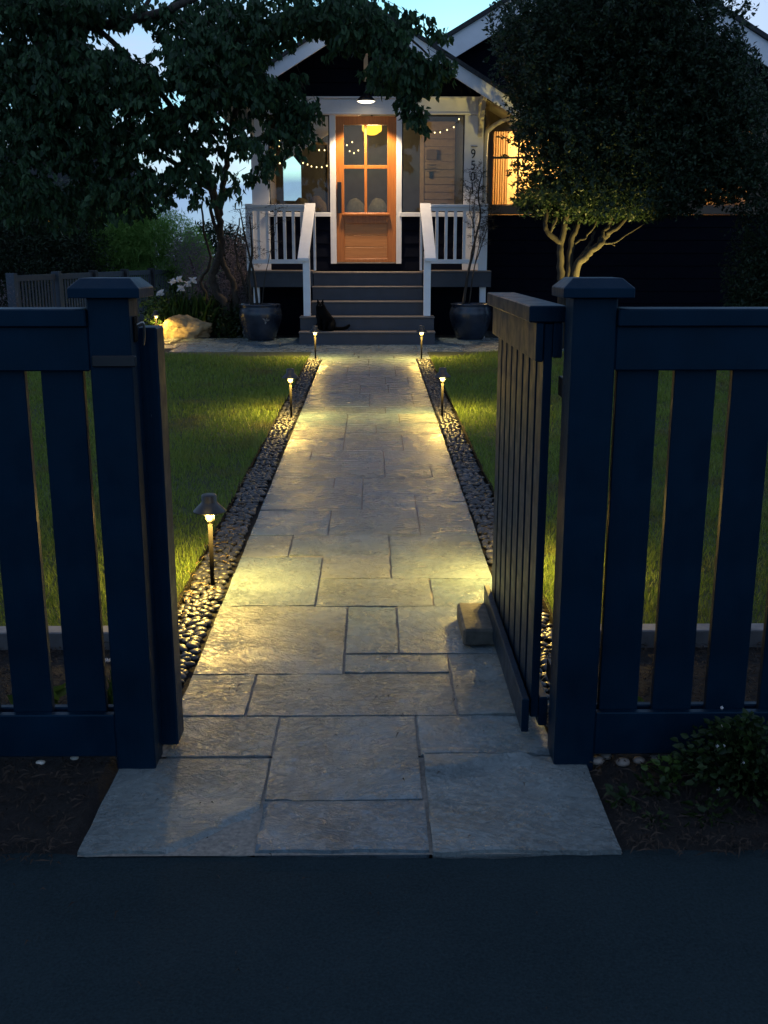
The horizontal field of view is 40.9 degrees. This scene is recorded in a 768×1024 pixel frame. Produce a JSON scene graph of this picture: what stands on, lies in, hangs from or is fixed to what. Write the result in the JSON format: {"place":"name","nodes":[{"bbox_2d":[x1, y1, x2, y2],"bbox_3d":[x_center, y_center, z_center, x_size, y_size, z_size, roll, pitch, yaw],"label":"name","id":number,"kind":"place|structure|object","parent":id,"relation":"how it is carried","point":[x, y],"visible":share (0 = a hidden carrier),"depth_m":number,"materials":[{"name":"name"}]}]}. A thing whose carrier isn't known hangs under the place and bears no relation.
{"place":"outdoors","nodes":[
{"label":"outdoors","id":0,"kind":"place"},
{"bbox_2d":[0,155,175,299],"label":"neighbour house","id":1,"kind":"structure","parent":0,"point":[33,172],"depth_m":22.46,"materials":[{"name":"black paint"}]},
{"bbox_2d":[0,646,204,855],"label":"planting bed","id":2,"kind":"object","parent":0,"point":[78,826],"visible":0.37,"depth_m":2.57,"materials":[{"name":"soil"}]},
{"bbox_2d":[7,683,66,704],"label":"bed plant","id":3,"kind":"object","parent":2,"relation":"on","point":[59,691],"visible":0.1,"depth_m":3.03,"materials":[{"name":"green plant"}]},
{"bbox_2d":[36,760,44,764],"bbox_3d":[-0.903,0.658,2.705,0.025,0.013,0.018,0,14,-1],"label":"pale pebble","id":4,"kind":"object","parent":2,"relation":"on","point":[41,762],"visible":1,"depth_m":2.70,"materials":[{"name":"white stone"}]},
{"bbox_2d":[0,626,109,649],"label":"garden curb","id":5,"kind":"structure","parent":2,"relation":"on","point":[55,636],"depth_m":3.50,"materials":[{"name":"grey concrete"}]},
{"bbox_2d":[70,756,78,759],"bbox_3d":[-0.821,0.652,2.730,0.023,0.012,0.017,0,14,-1],"label":"pale pebble","id":6,"kind":"object","parent":2,"relation":"on","point":[74,757],"visible":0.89,"depth_m":2.72,"materials":[{"name":"white stone"}]},
{"bbox_2d":[105,658,112,703],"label":"strap plant","id":7,"kind":"object","parent":2,"relation":"on","point":[110,695],"visible":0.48,"depth_m":3.00,"materials":[{"name":"green plant"}]},
{"bbox_2d":[178,359,320,683],"bbox_3d":[-0.741,-0.542,7.247,0.176,0.192,9.237,0,14,-1],"label":"pebble border","id":8,"kind":"object","parent":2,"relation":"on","point":[204,598],"visible":0.73,"depth_m":4.78,"materials":[{"name":"gravel"}]},
{"bbox_2d":[193,493,225,590],"bbox_3d":[-0.685,0.138,4.077,0.131,0.430,0.131,0,14,-1],"label":"path light","id":9,"kind":"object","parent":8,"relation":"on","point":[209,506],"visible":0.97,"depth_m":4.02,"materials":[{"name":"black metal"}]},
{"bbox_2d":[282,368,298,417],"bbox_3d":[-0.715,-0.884,7.893,0.131,0.430,0.131,0,14,-1],"label":"path light","id":10,"kind":"object","parent":8,"relation":"on","point":[290,375],"visible":0.98,"depth_m":7.84,"materials":[{"name":"brown metal"}]},
{"bbox_2d":[310,326,320,358],"bbox_3d":[-0.778,-1.891,11.650,0.131,0.430,0.131,0,14,-1],"label":"path light","id":11,"kind":"object","parent":8,"relation":"on","point":[314,329],"visible":0.98,"depth_m":11.60,"materials":[{"name":"brown metal"}]},
{"bbox_2d":[0,352,310,625],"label":"lawn","id":12,"kind":"structure","parent":0,"point":[295,354],"depth_m":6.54,"materials":[{"name":"plant"}]},
{"bbox_2d":[0,278,27,306],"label":"reddish bush","id":13,"kind":"object","parent":12,"relation":"on","point":[6,294],"visible":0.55,"depth_m":11.94,"materials":[{"name":"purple plant"}]},
{"bbox_2d":[177,360,306,606],"bbox_3d":[-0.826,-0.636,7.634,0.013,0.193,8.300,0,14,-1],"label":"lawn edging","id":14,"kind":"object","parent":12,"relation":"on","point":[218,527],"visible":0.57,"depth_m":5.15,"materials":[{"name":"brown metal"}]},
{"bbox_2d":[139,310,206,351],"bbox_3d":[-7.318,-2.834,15.808,9.700,0.140,7.800,0,14,-1],"label":"garden bed","id":15,"kind":"object","parent":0,"point":[170,343],"visible":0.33,"depth_m":13.72,"materials":[{"name":"soil"}]},
{"bbox_2d":[0,165,143,306],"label":"evergreen hedge","id":16,"kind":"object","parent":15,"relation":"on","point":[40,261],"visible":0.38,"depth_m":17.36,"materials":[{"name":"green plant"}]},
{"bbox_2d":[85,201,216,314],"bbox_3d":[-3.985,-4.549,18.042,2.472,2.192,1.460,-3,14,-12],"label":"feathery shrub","id":17,"kind":"object","parent":15,"relation":"on","point":[149,240],"visible":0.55,"depth_m":17.76,"materials":[{"name":"green plant"}]},
{"bbox_2d":[138,293,170,324],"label":"leafy plant","id":18,"kind":"object","parent":15,"relation":"on","point":[152,309],"visible":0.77,"depth_m":14.24,"materials":[{"name":"green plant"}]},
{"bbox_2d":[151,310,160,324],"bbox_3d":[-3.099,-2.528,14.023,0.131,0.430,0.131,0,14,-1],"label":"path light","id":19,"kind":"object","parent":15,"relation":"on","point":[155,313],"visible":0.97,"depth_m":13.96,"materials":[{"name":"brown metal"}]},
{"bbox_2d":[159,314,212,338],"bbox_3d":[-2.785,-2.504,14.313,0.817,0.485,0.517,0,14,-1],"label":"boulder","id":20,"kind":"object","parent":15,"relation":"on","point":[178,326],"visible":0.66,"depth_m":14.14,"materials":[{"name":"stone"}]},
{"bbox_2d":[154,276,219,325],"bbox_3d":[-2.769,-2.915,14.522,0.993,0.829,0.624,0,14,-1],"label":"iris clump","id":21,"kind":"object","parent":15,"relation":"on","point":[182,308],"visible":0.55,"depth_m":14.37,"materials":[{"name":"green plant"}]},
{"bbox_2d":[138,283,245,338],"bbox_3d":[-2.578,-2.792,14.675,1.890,0.943,0.952,6,15,22],"label":"dark bush","id":22,"kind":"object","parent":15,"relation":"on","point":[221,328],"visible":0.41,"depth_m":14.41,"materials":[{"name":"green plant"}]},
{"bbox_2d":[164,227,261,313],"bbox_3d":[-2.603,-3.409,15.039,1.927,1.593,1.044,11,18,39],"label":"purple shrub","id":23,"kind":"object","parent":15,"relation":"on","point":[205,284],"visible":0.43,"depth_m":14.88,"materials":[{"name":"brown plant"}]},
{"bbox_2d":[3,256,547,857],"bbox_3d":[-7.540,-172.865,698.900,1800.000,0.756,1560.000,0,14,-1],"label":"ground","id":24,"kind":"structure","parent":0,"point":[489,334],"depth_m":14.92,"materials":[{"name":"soil"}]},
{"bbox_2d":[5,268,198,321],"bbox_3d":[-4.009,-3.265,16.014,0.101,1.005,7.889,1,14,6],"label":"side fence","id":25,"kind":"object","parent":24,"relation":"on","point":[55,278],"visible":0.29,"depth_m":13.41,"materials":[{"name":"grey paint"}]},
{"bbox_2d":[176,216,253,299],"bbox_3d":[-2.840,-5.573,23.336,3.889,2.214,1.388,0,14,-1],"label":"distant hedge","id":26,"kind":"object","parent":24,"relation":"on","point":[212,235],"visible":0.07,"depth_m":23.00,"materials":[{"name":"green plant"}]},
{"bbox_2d":[0,0,458,337],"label":"broadleaf tree","id":27,"kind":"object","parent":24,"relation":"on","point":[59,76],"visible":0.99,"depth_m":11.50,"materials":[{"name":"green plant"}]},
{"bbox_2d":[416,358,552,732],"bbox_3d":[0.495,-0.558,7.313,0.176,0.192,9.228,0,14,-1],"label":"pebble border","id":28,"kind":"object","parent":24,"relation":"on","point":[463,459],"visible":0.49,"depth_m":5.93,"materials":[{"name":"gravel"}]},
{"bbox_2d":[416,326,426,358],"bbox_3d":[0.425,-1.892,11.653,0.131,0.430,0.131,0,14,-1],"label":"path light","id":29,"kind":"object","parent":28,"relation":"on","point":[421,330],"visible":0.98,"depth_m":11.59,"materials":[{"name":"brown metal"}]},
{"bbox_2d":[434,367,450,417],"bbox_3d":[0.451,-0.900,7.953,0.131,0.430,0.131,0,14,-1],"label":"path light","id":30,"kind":"object","parent":28,"relation":"on","point":[442,374],"visible":0.95,"depth_m":7.90,"materials":[{"name":"brown metal"}]},
{"bbox_2d":[217,0,767,344],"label":"house","id":31,"kind":"structure","parent":24,"relation":"on","point":[396,273],"depth_m":14.79,"materials":[{"name":"grey paint"}]},
{"bbox_2d":[268,115,330,216],"bbox_3d":[-1.211,-4.884,14.537,0.897,1.368,0.085,0,14,-1],"label":"window","id":32,"kind":"structure","parent":31,"relation":"in","point":[288,213],"depth_m":14.65,"materials":[{"name":"white wood"}]},
{"bbox_2d":[316,299,349,330],"bbox_3d":[-0.665,-2.558,13.377,0.451,0.419,0.249,0,14,-1],"label":"cat","id":33,"kind":"object","parent":31,"relation":"on","point":[325,320],"visible":0.92,"depth_m":13.32},
{"bbox_2d":[293,196,386,211],"bbox_3d":[-0.600,-4.415,16.093,1.850,1.000,0.623,0,14,-1],"label":"sofa","id":34,"kind":"object","parent":31,"relation":"on","point":[375,205],"visible":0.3,"depth_m":15.75,"materials":[{"name":"fabric"}]},
{"bbox_2d":[356,85,375,103],"bbox_3d":[-0.219,-5.715,14.068,0.274,0.245,0.392,7,15,25],"label":"porch lamp","id":35,"kind":"object","parent":31,"relation":"attached to","point":[365,98],"visible":0.81,"depth_m":13.96,"materials":[{"name":"black metal"}]},
{"bbox_2d":[336,116,395,261],"bbox_3d":[-0.253,-4.574,14.630,0.848,1.982,0.083,0,14,-1],"label":"door","id":36,"kind":"structure","parent":31,"relation":"in","point":[366,236],"depth_m":14.71,"materials":[{"name":"brown wood"}]},
{"bbox_2d":[362,115,381,134],"bbox_3d":[-0.180,-5.757,15.261,0.296,0.315,0.296,0,14,-1],"label":"pendant lamp","id":37,"kind":"object","parent":31,"relation":"hanging from","point":[374,129],"visible":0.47,"depth_m":15.18,"materials":[{"name":"yellow glass"}]},
{"bbox_2d":[426,150,436,171],"bbox_3d":[0.755,-5.564,16.298,0.170,0.330,0.060,0,14,-1],"label":"mailbox","id":38,"kind":"object","parent":31,"relation":"attached to","point":[431,154],"visible":1,"depth_m":16.25,"materials":[{"name":"brown paint"}]},
{"bbox_2d":[400,115,464,216],"bbox_3d":[0.680,-4.889,14.556,0.914,1.368,0.085,0,14,-1],"label":"window","id":39,"kind":"structure","parent":31,"relation":"in","point":[404,213],"depth_m":14.66,"materials":[{"name":"white wood"}]},
{"bbox_2d":[492,132,508,203],"bbox_3d":[1.691,-5.202,15.381,0.320,1.230,0.064,0,14,-1],"label":"curtain","id":40,"kind":"object","parent":31,"relation":"hanging from","point":[499,181],"visible":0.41,"depth_m":15.40,"materials":[{"name":"fabric"}]},
{"bbox_2d":[491,130,550,205],"bbox_3d":[2.174,-5.108,15.288,1.155,1.063,0.030,0,14,-1],"label":"window","id":41,"kind":"structure","parent":31,"relation":"in","point":[493,130],"depth_m":15.24,"materials":[{"name":"brown paint"}]},
{"bbox_2d":[706,131,752,205],"bbox_3d":[5.117,-5.116,15.318,0.670,1.063,0.030,0,14,-1],"label":"window","id":42,"kind":"structure","parent":31,"relation":"in","point":[752,131],"depth_m":15.43,"materials":[{"name":"brown paint"}]},
{"bbox_2d":[547,277,634,770],"bbox_3d":[0.498,0.071,2.612,0.166,1.300,0.166,0,14,-1],"label":"fence post","id":43,"kind":"object","parent":24,"relation":"on","point":[589,360],"visible":0.87,"depth_m":2.55,"materials":[{"name":"blue wood"}]},
{"bbox_2d":[484,292,565,731],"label":"garden gate","id":44,"kind":"structure","parent":43,"relation":"attached to","point":[527,331],"depth_m":2.94,"materials":[{"name":"blue wood"}]},
{"bbox_2d":[594,307,767,753],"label":"picket fence","id":45,"kind":"object","parent":43,"relation":"attached to","point":[694,349],"visible":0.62,"depth_m":2.58,"materials":[{"name":"blue wood"}]},
{"bbox_2d":[481,0,767,348],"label":"round tree","id":46,"kind":"object","parent":24,"relation":"on","point":[682,76],"visible":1,"depth_m":11.86,"materials":[{"name":"green plant"}]},
{"bbox_2d":[715,132,767,306],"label":"tall hedge","id":47,"kind":"object","parent":24,"relation":"on","point":[743,298],"visible":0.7,"depth_m":13.11,"materials":[{"name":"green plant"}]},
{"bbox_2d":[77,358,620,858],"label":"path","id":48,"kind":"structure","parent":0,"point":[353,584],"depth_m":3.17,"materials":[{"name":"grey stone"}]},
{"bbox_2d":[67,277,162,769],"bbox_3d":[-0.649,0.074,2.600,0.166,1.300,0.166,0,14,-1],"label":"fence post","id":49,"kind":"object","parent":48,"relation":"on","point":[112,312],"visible":0.88,"depth_m":2.54,"materials":[{"name":"blue wood"}]},
{"bbox_2d":[0,307,116,756],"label":"picket fence","id":50,"kind":"object","parent":49,"relation":"attached to","point":[51,344],"visible":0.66,"depth_m":2.58,"materials":[{"name":"blue wood"}]},
{"bbox_2d":[91,316,151,415],"bbox_3d":[-0.607,-0.337,2.487,0.090,0.268,0.179,9,17,32],"label":"gate latch","id":51,"kind":"object","parent":49,"relation":"attached to","point":[114,360],"visible":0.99,"depth_m":2.43,"materials":[{"name":"brown metal"}]},
{"bbox_2d":[139,325,183,744],"bbox_3d":[-0.583,0.080,2.699,0.049,1.118,0.088,0,14,-1],"label":"latch board","id":52,"kind":"object","parent":49,"relation":"attached to","point":[153,370],"visible":0.9,"depth_m":2.66,"materials":[{"name":"blue wood"}]},
{"bbox_2d":[13,470,702,1009],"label":"litter","id":53,"kind":"object","parent":48,"relation":"on","point":[343,766],"visible":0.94,"depth_m":2.32,"materials":[{"name":"brown plant"}]},
{"bbox_2d":[177,469,550,689],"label":"pebbles","id":54,"kind":"object","parent":48,"relation":"on","point":[245,530],"visible":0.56,"depth_m":4.66,"materials":[{"name":"grey gravel"}]},
{"bbox_2d":[457,603,493,645],"bbox_3d":[0.326,0.395,3.637,0.118,0.064,0.284,0,14,-1],"label":"stone block","id":55,"kind":"object","parent":48,"relation":"on","point":[475,626],"depth_m":3.55,"materials":[{"name":"grey stone"}]},
{"bbox_2d":[77,757,621,856],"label":"path","id":56,"kind":"structure","parent":0,"point":[243,835],"depth_m":2.37,"materials":[{"name":"grey stone"}]},
{"bbox_2d":[164,338,563,361],"bbox_3d":[-0.237,-2.056,12.986,10.200,0.092,2.600,0,14,-1],"label":"landing","id":57,"kind":"object","parent":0,"point":[334,351],"visible":0.4,"depth_m":12.97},
{"bbox_2d":[239,303,281,340],"bbox_3d":[-1.663,-2.567,13.886,0.580,0.478,0.596,0,14,-1],"label":"planter pot","id":58,"kind":"object","parent":57,"relation":"on","point":[260,322],"visible":0.99,"depth_m":13.69,"materials":[{"name":"ceramic"}]},
{"bbox_2d":[217,201,289,304],"bbox_3d":[-1.715,-3.418,13.660,0.970,1.367,0.365,0,14,-1],"label":"potted shrub","id":59,"kind":"object","parent":58,"relation":"on","point":[248,292],"visible":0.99,"depth_m":13.64,"materials":[{"name":"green plant"}]},
{"bbox_2d":[449,302,491,339],"bbox_3d":[1.176,-2.603,14.020,0.580,0.478,0.580,0,14,-1],"label":"planter pot","id":60,"kind":"object","parent":57,"relation":"on","point":[471,320],"visible":0.95,"depth_m":13.81,"materials":[{"name":"ceramic"}]},
{"bbox_2d":[459,159,502,303],"bbox_3d":[1.294,-3.714,13.724,0.607,1.871,0.392,0,14,-1],"label":"potted shrub","id":61,"kind":"object","parent":60,"relation":"in","point":[478,228],"visible":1,"depth_m":13.66,"materials":[{"name":"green plant"}]},
{"bbox_2d":[0,849,767,1023],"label":"road","id":62,"kind":"structure","parent":0,"point":[664,936],"depth_m":2.04,"materials":[{"name":"grey asphalt"}]},
{"bbox_2d":[0,0,767,254],"label":"sky","id":63,"kind":"structure","parent":0,"point":[449,14],"materials":[{"name":"blue"}]},
{"bbox_2d":[0,641,767,864],"bbox_3d":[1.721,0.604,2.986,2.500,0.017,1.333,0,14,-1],"label":"planting bed","id":64,"kind":"object","parent":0,"point":[599,782],"visible":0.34,"depth_m":2.51,"materials":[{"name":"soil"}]},
{"bbox_2d":[0,642,767,836],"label":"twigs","id":65,"kind":"object","parent":64,"relation":"on","point":[606,799],"visible":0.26,"depth_m":2.57,"materials":[{"name":"brown plant"}]},
{"bbox_2d":[593,756,604,764],"bbox_3d":[0.564,0.657,2.720,0.039,0.024,0.032,0,14,-1],"label":"cobble","id":66,"kind":"object","parent":64,"relation":"on","point":[597,760],"visible":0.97,"depth_m":2.71,"materials":[{"name":"grey stone"}]},
{"bbox_2d":[599,754,611,759],"bbox_3d":[0.591,0.651,2.745,0.034,0.022,0.029,0,14,-1],"label":"cobble","id":67,"kind":"object","parent":64,"relation":"on","point":[606,756],"visible":0.61,"depth_m":2.73,"materials":[{"name":"grey stone"}]},
{"bbox_2d":[615,757,629,766],"bbox_3d":[0.629,0.659,2.711,0.039,0.024,0.033,0,14,-1],"label":"cobble","id":68,"kind":"object","parent":64,"relation":"on","point":[621,763],"visible":0.99,"depth_m":2.70,"materials":[{"name":"grey stone"}]},
{"bbox_2d":[604,783,645,811],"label":"bed plant","id":69,"kind":"object","parent":64,"relation":"on","point":[624,791],"visible":1,"depth_m":2.52,"materials":[{"name":"green plant"}]},
{"bbox_2d":[632,756,644,763],"bbox_3d":[0.674,0.656,2.721,0.032,0.021,0.026,0,14,-1],"label":"cobble","id":70,"kind":"object","parent":64,"relation":"on","point":[637,759],"visible":0.97,"depth_m":2.71,"materials":[{"name":"grey stone"}]},
{"bbox_2d":[649,754,658,759],"bbox_3d":[0.719,0.653,2.736,0.027,0.017,0.022,0,14,-1],"label":"cobble","id":71,"kind":"object","parent":64,"relation":"on","point":[653,756],"visible":0.66,"depth_m":2.73,"materials":[{"name":"grey stone"}]},
{"bbox_2d":[631,771,680,799],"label":"bed plant","id":72,"kind":"object","parent":64,"relation":"on","point":[665,786],"visible":1,"depth_m":2.56,"materials":[{"name":"green plant"}]},
{"bbox_2d":[642,807,674,828],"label":"bed plant","id":73,"kind":"object","parent":64,"relation":"on","point":[660,812],"visible":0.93,"depth_m":2.44,"materials":[{"name":"green plant"}]},
{"bbox_2d":[640,753,693,788],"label":"bed plant","id":74,"kind":"object","parent":64,"relation":"on","point":[669,760],"visible":0.89,"depth_m":2.64,"materials":[{"name":"green plant"}]},
{"bbox_2d":[599,623,763,647],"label":"garden curb","id":75,"kind":"structure","parent":64,"relation":"on","point":[702,634],"depth_m":3.52,"materials":[{"name":"grey concrete"}]},
{"bbox_2d":[679,795,739,826],"bbox_3d":[0.771,0.715,2.463,0.142,0.047,0.156,0,14,-1],"label":"bed plant","id":76,"kind":"object","parent":64,"relation":"on","point":[701,809],"visible":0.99,"depth_m":2.46,"materials":[{"name":"green plant"}]},
{"bbox_2d":[669,706,767,813],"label":"bed plant","id":77,"kind":"object","parent":64,"relation":"on","point":[743,756],"visible":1,"depth_m":2.54,"materials":[{"name":"green plant"}]},
{"bbox_2d":[428,350,767,623],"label":"lawn","id":78,"kind":"structure","parent":0,"point":[442,354],"depth_m":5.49,"materials":[{"name":"plant"}]},
{"bbox_2d":[431,360,552,623],"bbox_3d":[0.576,-0.640,7.648,0.015,0.193,8.300,0,14,-1],"label":"lawn edging","id":79,"kind":"object","parent":78,"relation":"on","point":[490,487],"visible":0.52,"depth_m":6.42,"materials":[{"name":"brown metal"}]}
]}

